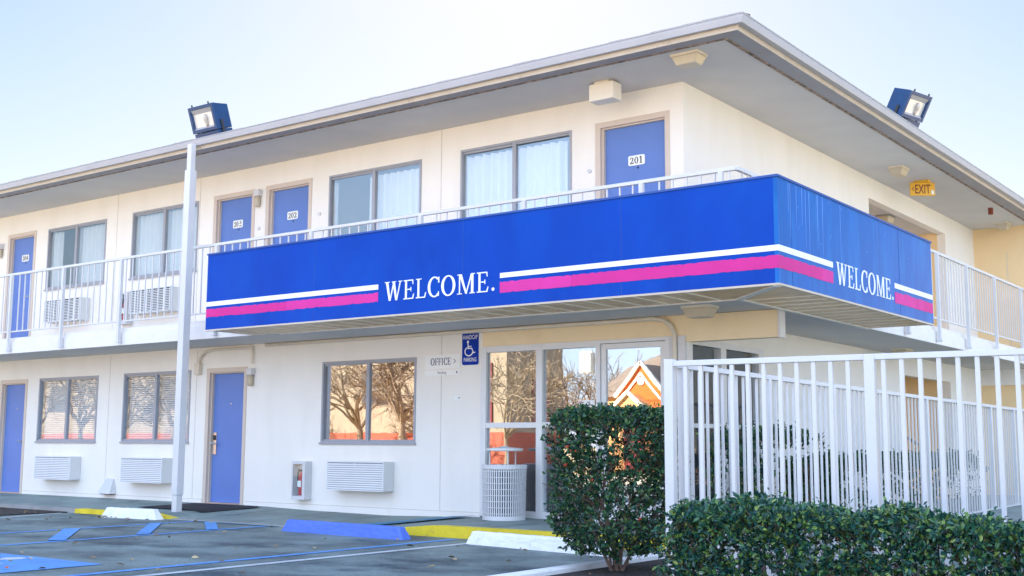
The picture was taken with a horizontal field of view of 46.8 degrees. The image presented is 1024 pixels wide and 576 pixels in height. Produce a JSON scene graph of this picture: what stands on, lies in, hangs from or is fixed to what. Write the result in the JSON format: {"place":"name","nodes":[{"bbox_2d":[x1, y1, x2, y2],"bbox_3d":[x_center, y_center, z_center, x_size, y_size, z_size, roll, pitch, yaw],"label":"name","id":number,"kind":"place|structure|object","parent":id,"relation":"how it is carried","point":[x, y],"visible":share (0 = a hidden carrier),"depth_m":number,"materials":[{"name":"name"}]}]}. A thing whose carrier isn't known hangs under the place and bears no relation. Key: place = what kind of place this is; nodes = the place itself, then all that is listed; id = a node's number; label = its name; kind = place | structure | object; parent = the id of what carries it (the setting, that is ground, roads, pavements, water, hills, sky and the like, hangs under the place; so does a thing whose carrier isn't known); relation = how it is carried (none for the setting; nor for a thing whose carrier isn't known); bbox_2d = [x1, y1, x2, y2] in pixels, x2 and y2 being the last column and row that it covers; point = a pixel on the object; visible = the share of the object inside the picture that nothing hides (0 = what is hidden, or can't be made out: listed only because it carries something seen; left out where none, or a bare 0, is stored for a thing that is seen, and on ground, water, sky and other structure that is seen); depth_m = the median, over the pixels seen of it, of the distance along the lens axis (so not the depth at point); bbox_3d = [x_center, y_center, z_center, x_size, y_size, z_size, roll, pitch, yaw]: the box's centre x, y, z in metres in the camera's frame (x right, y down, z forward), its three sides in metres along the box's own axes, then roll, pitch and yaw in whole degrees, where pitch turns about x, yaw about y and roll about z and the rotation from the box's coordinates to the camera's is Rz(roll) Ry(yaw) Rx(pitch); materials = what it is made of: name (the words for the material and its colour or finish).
{"place":"outdoors","nodes":[
{"label":"outdoors","id":0,"kind":"place"},
{"bbox_2d":[0,507,66,515],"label":"soil","id":1,"kind":"structure","parent":0,"point":[12,511],"depth_m":17.50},
{"bbox_2d":[0,498,939,575],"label":"parking lot","id":2,"kind":"structure","parent":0,"point":[147,551],"depth_m":11.34,"materials":[{"name":"grey asphalt"}]},
{"bbox_2d":[0,557,24,563],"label":"access marking","id":3,"kind":"object","parent":2,"relation":"on","point":[11,558],"visible":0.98,"depth_m":10.49,"materials":[{"name":"white paint"}]},
{"bbox_2d":[0,513,57,517],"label":"parking line","id":4,"kind":"object","parent":2,"relation":"on","point":[28,515],"visible":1,"depth_m":16.75,"materials":[{"name":"white paint"}]},
{"bbox_2d":[0,503,78,512],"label":"kerb","id":5,"kind":"structure","parent":2,"relation":"on","point":[50,508],"depth_m":18.04,"materials":[{"name":"concrete"}]},
{"bbox_2d":[0,553,97,572],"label":"access marking","id":6,"kind":"object","parent":2,"relation":"on","point":[27,563],"visible":1,"depth_m":10.10,"materials":[{"name":"blue paint"}]},
{"bbox_2d":[48,528,79,539],"bbox_3d":[-5.051,2.777,13.361,0.182,0.001,1.857,2,-8,-15],"label":"hatch marking","id":7,"kind":"object","parent":2,"relation":"on","point":[65,534],"visible":1,"depth_m":13.25,"materials":[{"name":"blue paint"}]},
{"bbox_2d":[0,521,192,533],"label":"parking line","id":8,"kind":"object","parent":2,"relation":"on","point":[92,527],"visible":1,"depth_m":14.45,"materials":[{"name":"blue paint"}]},
{"bbox_2d":[74,508,177,518],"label":"kerb","id":9,"kind":"structure","parent":2,"relation":"on","point":[97,511],"depth_m":17.20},
{"bbox_2d":[101,507,162,519],"bbox_3d":[-5.253,3.126,16.351,1.113,0.161,0.165,-4,-9,31],"label":"wheel stop","id":10,"kind":"object","parent":2,"relation":"on","point":[137,513],"visible":0.73,"depth_m":16.25,"materials":[{"name":"white concrete"}]},
{"bbox_2d":[0,526,263,545],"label":"parking line","id":11,"kind":"object","parent":2,"relation":"on","point":[127,536],"visible":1,"depth_m":13.08,"materials":[{"name":"blue paint"}]},
{"bbox_2d":[136,523,160,533],"bbox_3d":[-4.391,2.909,14.332,0.152,0.001,2.024,2,-8,-12],"label":"hatch marking","id":12,"kind":"object","parent":2,"relation":"on","point":[149,528],"visible":1,"depth_m":14.24,"materials":[{"name":"blue paint"}]},
{"bbox_2d":[171,143,196,511],"bbox_3d":[-4.751,0.559,17.138,0.124,5.415,0.124,-5,-9,36],"label":"pole","id":13,"kind":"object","parent":2,"relation":"on","point":[179,441],"depth_m":17.08,"materials":[{"name":"white metal"}]},
{"bbox_2d":[204,522,217,528],"bbox_3d":[-3.780,2.982,14.858,0.147,0.001,1.482,2,-8,-15],"label":"hatch marking","id":14,"kind":"object","parent":2,"relation":"on","point":[209,525],"visible":1,"depth_m":14.82,"materials":[{"name":"blue paint"}]},
{"bbox_2d":[172,518,283,526],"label":"kerb","id":15,"kind":"structure","parent":2,"relation":"on","point":[228,522],"depth_m":15.59,"materials":[{"name":"concrete"}]},
{"bbox_2d":[200,521,269,525],"bbox_3d":[-3.605,3.043,15.281,1.670,0.001,0.080,-5,-9,36],"label":"parking line","id":16,"kind":"object","parent":2,"relation":"on","point":[236,523],"visible":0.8,"depth_m":15.26,"materials":[{"name":"blue paint"}]},
{"bbox_2d":[64,539,456,575],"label":"parking line","id":17,"kind":"object","parent":2,"relation":"on","point":[250,558],"visible":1,"depth_m":10.65,"materials":[{"name":"white paint"}]},
{"bbox_2d":[137,543,465,575],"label":"parking line","id":18,"kind":"object","parent":2,"relation":"on","point":[296,560],"visible":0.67,"depth_m":10.49,"materials":[{"name":"white paint"}]},
{"bbox_2d":[282,519,410,539],"bbox_3d":[-1.927,2.770,13.546,2.041,0.162,0.167,-6,-10,39],"label":"wheel stop","id":19,"kind":"object","parent":2,"relation":"on","point":[352,529],"visible":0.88,"depth_m":13.42,"materials":[{"name":"blue concrete"}]},
{"bbox_2d":[3,507,763,574],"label":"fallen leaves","id":20,"kind":"object","parent":2,"relation":"on","point":[105,516],"visible":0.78,"depth_m":11.58,"materials":[{"name":"brown plant"}]},
{"bbox_2d":[0,11,1023,521],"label":"motel building","id":21,"kind":"structure","parent":2,"relation":"on","point":[754,95],"depth_m":17.44,"materials":[{"name":"paint"}]},
{"bbox_2d":[0,244,3,257],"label":"wall lamp","id":22,"kind":"object","parent":21,"relation":"attached to","point":[1,247],"visible":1,"depth_m":22.87,"materials":[{"name":"white paint"}]},
{"bbox_2d":[0,379,27,493],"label":"door","id":23,"kind":"structure","parent":21,"relation":"in","point":[13,393],"depth_m":22.16,"materials":[{"name":"metal"}]},
{"bbox_2d":[2,230,36,338],"bbox_3d":[-9.314,0.040,22.467,0.960,2.190,0.140,-5,-9,36],"label":"door","id":24,"kind":"structure","parent":21,"relation":"in","point":[21,254],"depth_m":22.55,"materials":[{"name":"metal"}]},
{"bbox_2d":[33,456,80,479],"bbox_3d":[-8.027,3.172,20.863,1.084,0.402,0.228,-5,-9,36],"label":"air conditioner","id":25,"kind":"object","parent":21,"relation":"attached to","point":[59,467],"visible":1,"depth_m":20.68,"materials":[{"name":"white metal"}]},
{"bbox_2d":[43,297,89,323],"bbox_3d":[-7.996,0.405,21.218,1.084,0.402,0.228,-5,-9,36],"label":"air conditioner","id":26,"kind":"object","parent":21,"relation":"attached to","point":[71,312],"visible":0.67,"depth_m":21.00,"materials":[{"name":"white metal"}]},
{"bbox_2d":[34,375,98,442],"bbox_3d":[-7.924,2.173,21.085,1.850,1.169,0.090,-5,-9,36],"label":"window","id":27,"kind":"structure","parent":21,"relation":"in","point":[66,439],"depth_m":21.11,"materials":[{"name":"metal"}]},
{"bbox_2d":[44,379,96,438],"bbox_3d":[-7.859,2.172,21.156,1.730,1.107,0.040,-5,-9,36],"label":"window blind","id":28,"kind":"object","parent":21,"relation":"attached to","point":[54,420],"depth_m":21.23,"materials":[{"name":"white plastic"}]},
{"bbox_2d":[43,219,106,290],"bbox_3d":[-7.901,-0.581,21.445,1.850,1.164,0.090,-5,-9,36],"label":"window","id":29,"kind":"structure","parent":21,"relation":"in","point":[77,226],"depth_m":21.46,"materials":[{"name":"metal"}]},
{"bbox_2d":[52,224,104,286],"bbox_3d":[-7.828,-0.501,21.526,1.820,1.200,0.091,-5,-9,36],"label":"curtain","id":30,"kind":"object","parent":21,"relation":"hanging from","point":[92,238],"visible":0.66,"depth_m":21.44,"materials":[{"name":"fabric"}]},
{"bbox_2d":[98,478,115,494],"bbox_3d":[-6.855,3.359,20.012,0.340,0.262,0.140,-5,-9,36],"label":"vent hood","id":31,"kind":"object","parent":21,"relation":"attached to","point":[108,487],"visible":1,"depth_m":19.98,"materials":[{"name":"white paint"}]},
{"bbox_2d":[116,291,132,324],"bbox_3d":[-6.623,0.349,20.249,0.280,0.550,0.140,-5,-9,36],"label":"extinguisher cabinet","id":32,"kind":"object","parent":21,"relation":"attached to","point":[127,315],"visible":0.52,"depth_m":20.14,"materials":[{"name":"white metal"}]},
{"bbox_2d":[120,457,172,483],"bbox_3d":[-5.991,2.983,19.356,1.084,0.402,0.228,-5,-9,36],"label":"air conditioner","id":33,"kind":"object","parent":21,"relation":"attached to","point":[145,470],"visible":0.98,"depth_m":19.18,"materials":[{"name":"white metal"}]},
{"bbox_2d":[129,286,178,314],"bbox_3d":[-5.960,0.216,19.712,1.084,0.402,0.228,-5,-9,36],"label":"air conditioner","id":34,"kind":"object","parent":21,"relation":"attached to","point":[154,300],"visible":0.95,"depth_m":19.55,"materials":[{"name":"white metal"}]},
{"bbox_2d":[119,370,190,443],"bbox_3d":[-5.891,1.979,19.583,1.820,1.179,0.090,-5,-9,36],"label":"window","id":35,"kind":"structure","parent":21,"relation":"in","point":[157,375],"depth_m":19.61,"materials":[{"name":"metal"}]},
{"bbox_2d":[128,374,188,438],"bbox_3d":[-5.831,1.978,19.657,1.710,1.117,0.040,-5,-9,36],"label":"window blind","id":36,"kind":"object","parent":21,"relation":"attached to","point":[139,396],"depth_m":19.82,"materials":[{"name":"white plastic"}]},
{"bbox_2d":[128,201,198,279],"bbox_3d":[-5.857,-0.781,19.934,1.810,1.184,0.090,-5,-9,36],"label":"window","id":37,"kind":"structure","parent":21,"relation":"in","point":[164,209],"depth_m":19.97,"materials":[{"name":"metal"}]},
{"bbox_2d":[136,207,196,275],"bbox_3d":[-5.788,-0.701,20.017,1.770,1.220,0.091,-5,-9,36],"label":"curtain","id":38,"kind":"object","parent":21,"relation":"hanging from","point":[150,232],"visible":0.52,"depth_m":20.20,"materials":[{"name":"fabric"}]},
{"bbox_2d":[188,101,232,137],"bbox_3d":[-4.587,-2.444,18.074,0.596,0.722,0.523,-5,-9,36],"label":"floodlight","id":39,"kind":"object","parent":21,"relation":"attached to","point":[208,118],"visible":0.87,"depth_m":17.94,"materials":[{"name":"metal"}]},
{"bbox_2d":[194,346,253,374],"bbox_3d":[-4.535,1.143,18.612,1.361,0.407,0.069,-5,-9,36],"label":"conduit","id":40,"kind":"object","parent":21,"relation":"attached to","point":[198,366],"visible":1,"depth_m":18.80,"materials":[{"name":"metal"}]},
{"bbox_2d":[202,366,247,504],"bbox_3d":[-4.454,2.308,18.500,0.960,2.120,0.140,-5,-9,36],"label":"door","id":41,"kind":"structure","parent":21,"relation":"in","point":[226,388],"depth_m":18.57,"materials":[{"name":"metal"}]},
{"bbox_2d":[212,189,254,252],"bbox_3d":[-4.419,-0.425,18.848,0.990,2.210,0.140,-5,-9,36],"label":"door","id":42,"kind":"structure","parent":21,"relation":"in","point":[234,213],"depth_m":18.99,"materials":[{"name":"metal"}]},
{"bbox_2d":[246,368,254,385],"bbox_3d":[-4.021,1.373,18.183,0.110,0.275,0.090,-5,-9,36],"label":"wall lamp","id":43,"kind":"object","parent":21,"relation":"attached to","point":[250,372],"visible":1,"depth_m":18.15,"materials":[{"name":"white paint"}]},
{"bbox_2d":[253,189,261,206],"bbox_3d":[-3.986,-1.405,18.537,0.110,0.275,0.090,-5,-9,36],"label":"wall lamp","id":44,"kind":"object","parent":21,"relation":"attached to","point":[257,193],"visible":1,"depth_m":18.50,"materials":[{"name":"white paint"}]},
{"bbox_2d":[265,178,312,245],"bbox_3d":[-3.405,-0.524,18.098,1.020,2.220,0.140,-5,-9,36],"label":"door","id":45,"kind":"structure","parent":21,"relation":"in","point":[288,204],"depth_m":18.24,"materials":[{"name":"metal"}]},
{"bbox_2d":[291,461,311,499],"bbox_3d":[-3.070,2.803,17.240,0.280,0.550,0.140,-5,-9,36],"label":"extinguisher cabinet","id":46,"kind":"object","parent":21,"relation":"attached to","point":[301,480],"visible":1,"depth_m":17.18,"materials":[{"name":"white metal"}]},
{"bbox_2d":[326,461,393,491],"bbox_3d":[-2.122,2.624,16.495,1.084,0.402,0.228,-5,-9,36],"label":"air conditioner","id":47,"kind":"object","parent":21,"relation":"attached to","point":[360,476],"visible":1,"depth_m":16.34,"materials":[{"name":"white metal"}]},
{"bbox_2d":[318,357,416,444],"bbox_3d":[-2.035,1.613,16.731,1.860,1.194,0.090,-5,-9,36],"label":"window","id":48,"kind":"structure","parent":21,"relation":"in","point":[369,376],"depth_m":16.73,"materials":[{"name":"glass"}]},
{"bbox_2d":[0,166,735,351],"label":"balcony railing","id":49,"kind":"object","parent":21,"relation":"attached to","point":[524,200],"visible":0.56,"depth_m":18.09,"materials":[{"name":"white metal"}]},
{"bbox_2d":[328,159,421,236],"bbox_3d":[-1.988,-1.145,17.073,1.860,1.194,0.090,-5,-9,36],"label":"window","id":50,"kind":"structure","parent":21,"relation":"in","point":[374,171],"depth_m":17.10,"materials":[{"name":"metal"}]},
{"bbox_2d":[334,168,419,235],"bbox_3d":[-1.920,-1.050,17.154,1.820,1.200,0.088,-5,-9,36],"label":"curtain","id":51,"kind":"object","parent":21,"relation":"hanging from","point":[398,193],"visible":0.46,"depth_m":16.99,"materials":[{"name":"fabric"}]},
{"bbox_2d":[350,361,413,439],"bbox_3d":[-1.696,1.677,17.172,1.750,1.200,0.050,-5,-9,36],"label":"window pane","id":52,"kind":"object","parent":21,"relation":"hanging from","point":[392,398],"depth_m":17.26,"materials":[{"name":"clear glass"}]},
{"bbox_2d":[425,370,459,375],"bbox_3d":[-0.937,1.142,15.939,0.610,0.067,0.014,-5,-9,36],"label":"vending sign","id":53,"kind":"object","parent":21,"relation":"attached to","point":[442,372],"visible":1,"depth_m":15.93,"materials":[{"name":"white plastic"}]},
{"bbox_2d":[425,354,460,368],"bbox_3d":[-0.937,0.995,15.957,0.610,0.190,0.017,-5,-9,36],"label":"office sign","id":54,"kind":"object","parent":21,"relation":"attached to","point":[447,361],"visible":1,"depth_m":15.95,"materials":[{"name":"white plastic"}]},
{"bbox_2d":[462,333,479,365],"bbox_3d":[-0.551,0.801,15.695,0.300,0.460,0.014,-5,-9,36],"label":"handicap sign","id":55,"kind":"object","parent":21,"relation":"attached to","point":[470,349],"visible":1,"depth_m":15.68,"materials":[{"name":"blue metal"}]},
{"bbox_2d":[265,317,678,502],"bbox_3d":[-0.925,1.785,15.798,7.101,2.431,0.052,-5,-9,36],"label":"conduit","id":56,"kind":"object","parent":21,"relation":"attached to","point":[631,320],"visible":0.78,"depth_m":15.30,"materials":[{"name":"metal"}]},
{"bbox_2d":[460,130,571,217],"bbox_3d":[0.040,-1.344,15.574,1.860,1.214,0.090,-5,-9,36],"label":"window","id":57,"kind":"structure","parent":21,"relation":"in","point":[515,144],"depth_m":15.60,"materials":[{"name":"metal"}]},
{"bbox_2d":[467,141,567,216],"bbox_3d":[0.045,-1.243,15.703,1.660,1.220,0.090,-5,-9,36],"label":"curtain","id":58,"kind":"object","parent":21,"relation":"hanging from","point":[543,168],"visible":0.59,"depth_m":15.67,"materials":[{"name":"fabric"}]},
{"bbox_2d":[205,174,933,334],"bbox_3d":[0.557,0.007,15.454,8.334,1.073,4.634,-5,-9,36],"label":"welcome sign","id":59,"kind":"object","parent":21,"relation":"attached to","point":[778,242],"visible":1,"depth_m":12.93,"materials":[{"name":"painted metal"},{"name":"paint"}]},
{"bbox_2d":[578,400,594,406],"bbox_3d":[0.915,1.422,14.539,0.240,0.085,0.004,-5,-9,36],"label":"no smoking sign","id":60,"kind":"object","parent":21,"relation":"attached to","point":[591,402],"visible":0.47,"depth_m":14.53,"materials":[{"name":"white"}]},
{"bbox_2d":[589,79,620,105],"bbox_3d":[1.124,-2.361,14.250,0.340,0.235,0.200,-5,-9,36],"label":"emergency light","id":61,"kind":"object","parent":21,"relation":"attached to","point":[608,91],"visible":1,"depth_m":14.17,"materials":[{"name":"paint"}]},
{"bbox_2d":[595,110,670,198],"bbox_3d":[1.501,-0.990,14.470,1.060,2.240,0.140,-5,-9,36],"label":"door","id":62,"kind":"structure","parent":21,"relation":"in","point":[635,148],"depth_m":14.59,"materials":[{"name":"metal"}]},
{"bbox_2d":[601,341,664,519],"bbox_3d":[1.438,1.705,14.069,0.896,2.120,0.118,-5,-9,36],"label":"door","id":63,"kind":"structure","parent":21,"relation":"in","point":[604,347],"depth_m":14.26,"materials":[{"name":"paint"}]},
{"bbox_2d":[659,375,660,406],"bbox_3d":[2.590,1.784,18.191,0.700,0.900,0.055,-5,-9,36],"label":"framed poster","id":64,"kind":"object","parent":21,"relation":"attached to","point":[660,389],"visible":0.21,"depth_m":18.40,"materials":[{"name":"paint"}]},
{"bbox_2d":[670,49,707,68],"bbox_3d":[1.977,-2.546,13.218,0.344,0.130,0.240,-5,-9,36],"label":"ceiling light","id":65,"kind":"object","parent":21,"relation":"attached to","point":[690,59],"visible":1,"depth_m":13.14,"materials":[{"name":"paint"}]},
{"bbox_2d":[681,304,718,318],"bbox_3d":[2.056,0.262,12.938,0.344,0.130,0.240,-5,-9,36],"label":"ceiling light","id":66,"kind":"object","parent":21,"relation":"attached to","point":[700,311],"visible":1,"depth_m":12.86,"materials":[{"name":"paint"}]},
{"bbox_2d":[693,346,750,470],"bbox_3d":[2.538,1.495,14.573,0.070,1.480,1.802,-5,-9,36],"label":"vertical blind","id":67,"kind":"object","parent":21,"relation":"attached to","point":[701,353],"visible":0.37,"depth_m":14.40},
{"bbox_2d":[686,341,763,502],"bbox_3d":[2.620,1.750,14.491,0.100,2.135,2.064,-5,-9,36],"label":"window","id":68,"kind":"structure","parent":21,"relation":"in","point":[720,349],"depth_m":14.46,"materials":[{"name":"paint"}]},
{"bbox_2d":[736,166,1023,360],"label":"balcony railing","id":69,"kind":"object","parent":21,"relation":"attached to","point":[937,256],"visible":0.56,"depth_m":19.11,"materials":[{"name":"white metal"}]},
{"bbox_2d":[875,214,895,223],"bbox_3d":[6.551,-1.201,20.733,0.240,0.130,0.344,-5,-9,36],"label":"ceiling light","id":70,"kind":"object","parent":21,"relation":"attached to","point":[889,218],"visible":0.68,"depth_m":20.62,"materials":[{"name":"beige plastic"}]},
{"bbox_2d":[887,165,909,177],"bbox_3d":[6.055,-1.820,18.522,0.240,0.130,0.344,-5,-9,36],"label":"ceiling light","id":71,"kind":"object","parent":21,"relation":"attached to","point":[897,171],"visible":1,"depth_m":18.43,"materials":[{"name":"paint"}]},
{"bbox_2d":[891,348,912,352],"bbox_3d":[6.100,1.019,18.478,0.240,0.130,0.344,-5,-9,36],"label":"ceiling light","id":72,"kind":"object","parent":21,"relation":"attached to","point":[899,350],"visible":0.51,"depth_m":18.36,"materials":[{"name":"paint"}]},
{"bbox_2d":[887,88,932,127],"bbox_3d":[5.920,-2.620,17.791,0.596,0.722,0.618,6,-10,-39],"label":"floodlight","id":73,"kind":"object","parent":21,"relation":"attached to","point":[908,105],"visible":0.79,"depth_m":17.65,"materials":[{"name":"metal"}]},
{"bbox_2d":[909,179,934,195],"bbox_3d":[6.742,-1.638,19.428,0.384,0.245,0.193,-3,-8,23],"label":"exit sign","id":74,"kind":"object","parent":21,"relation":"hanging from","point":[923,187],"visible":1,"depth_m":19.41,"materials":[{"name":"yellow plastic"}]},
{"bbox_2d":[988,208,992,214],"bbox_3d":[8.746,-1.402,21.602,0.090,0.120,0.086,-5,-9,36],"label":"smoke detector","id":75,"kind":"object","parent":21,"relation":"attached to","point":[990,211],"visible":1,"depth_m":21.57,"materials":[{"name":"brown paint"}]},
{"bbox_2d":[994,221,1011,230],"bbox_3d":[9.572,-1.202,23.030,0.240,0.130,0.344,-5,-9,36],"label":"ceiling light","id":76,"kind":"object","parent":21,"relation":"attached to","point":[1003,225],"visible":1,"depth_m":22.93,"materials":[{"name":"paint"}]},
{"bbox_2d":[466,531,610,555],"bbox_3d":[0.242,2.549,11.791,1.914,0.162,0.168,-7,-11,44],"label":"wheel stop","id":77,"kind":"object","parent":2,"relation":"on","point":[527,542],"visible":0.58,"depth_m":11.86,"materials":[{"name":"white concrete"}]},
{"bbox_2d":[405,525,696,548],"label":"kerb","id":78,"kind":"structure","parent":2,"relation":"on","point":[453,531],"depth_m":13.14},
{"bbox_2d":[489,552,665,575],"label":"kerb","id":79,"kind":"structure","parent":2,"relation":"on","point":[547,571],"depth_m":9.50,"materials":[{"name":"grey concrete"}]},
{"bbox_2d":[676,366,1023,559],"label":"picket fence","id":80,"kind":"object","parent":2,"relation":"on","point":[1013,462],"visible":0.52,"depth_m":12.65,"materials":[{"name":"white metal"}]},
{"bbox_2d":[0,493,1022,571],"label":"walkway","id":81,"kind":"structure","parent":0,"point":[275,514],"depth_m":16.44,"materials":[{"name":"concrete"}]},
{"bbox_2d":[141,503,257,511],"bbox_3d":[-4.661,3.264,17.594,1.600,0.048,1.020,-5,-9,36],"label":"door mat","id":82,"kind":"object","parent":81,"relation":"on","point":[203,507],"depth_m":17.53,"materials":[{"name":"black rubber"}]},
{"bbox_2d":[366,516,466,524],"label":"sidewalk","id":83,"kind":"structure","parent":81,"relation":"on","point":[389,522],"depth_m":15.00,"materials":[{"name":"grey concrete"}]},
{"bbox_2d":[482,446,526,520],"bbox_3d":[-0.096,2.405,14.616,0.565,0.900,0.565,-5,-9,36],"label":"litter bin","id":84,"kind":"object","parent":81,"relation":"on","point":[503,494],"visible":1,"depth_m":14.40,"materials":[{"name":"white metal"}]},
{"bbox_2d":[690,420,840,531],"bbox_3d":[2.812,2.077,13.166,1.286,1.210,2.006,-5,-9,36],"label":"boxwood hedge","id":85,"kind":"object","parent":81,"relation":"on","point":[726,436],"visible":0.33,"depth_m":12.64,"materials":[{"name":"green plant"}]},
{"bbox_2d":[773,445,988,510],"bbox_3d":[5.359,2.694,16.518,1.175,0.992,6.500,-5,-9,36],"label":"boxwood hedge","id":86,"kind":"object","parent":81,"relation":"on","point":[808,474],"visible":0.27,"depth_m":14.76,"materials":[{"name":"green plant"}]},
{"bbox_2d":[0,0,1023,197],"label":"sky","id":87,"kind":"structure","parent":0,"point":[82,82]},
{"bbox_2d":[549,554,1016,575],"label":"soil","id":88,"kind":"structure","parent":0,"point":[644,568],"depth_m":9.53,"materials":[{"name":"brown soil"}]},
{"bbox_2d":[540,402,694,570],"bbox_3d":[0.952,1.627,9.725,1.320,1.383,1.245,-5,-9,36],"label":"clipped shrub","id":89,"kind":"object","parent":88,"relation":"on","point":[581,420],"visible":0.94,"depth_m":9.43,"materials":[{"name":"green plant"}]},
{"bbox_2d":[649,488,1023,575],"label":"boxwood hedge","id":90,"kind":"object","parent":88,"relation":"on","point":[775,518],"visible":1,"depth_m":6.85,"materials":[{"name":"green plant"}]},
{"bbox_2d":[664,348,1023,575],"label":"picket fence","id":91,"kind":"object","parent":88,"relation":"on","point":[871,426],"visible":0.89,"depth_m":8.22,"materials":[{"name":"white metal"}]}
]}

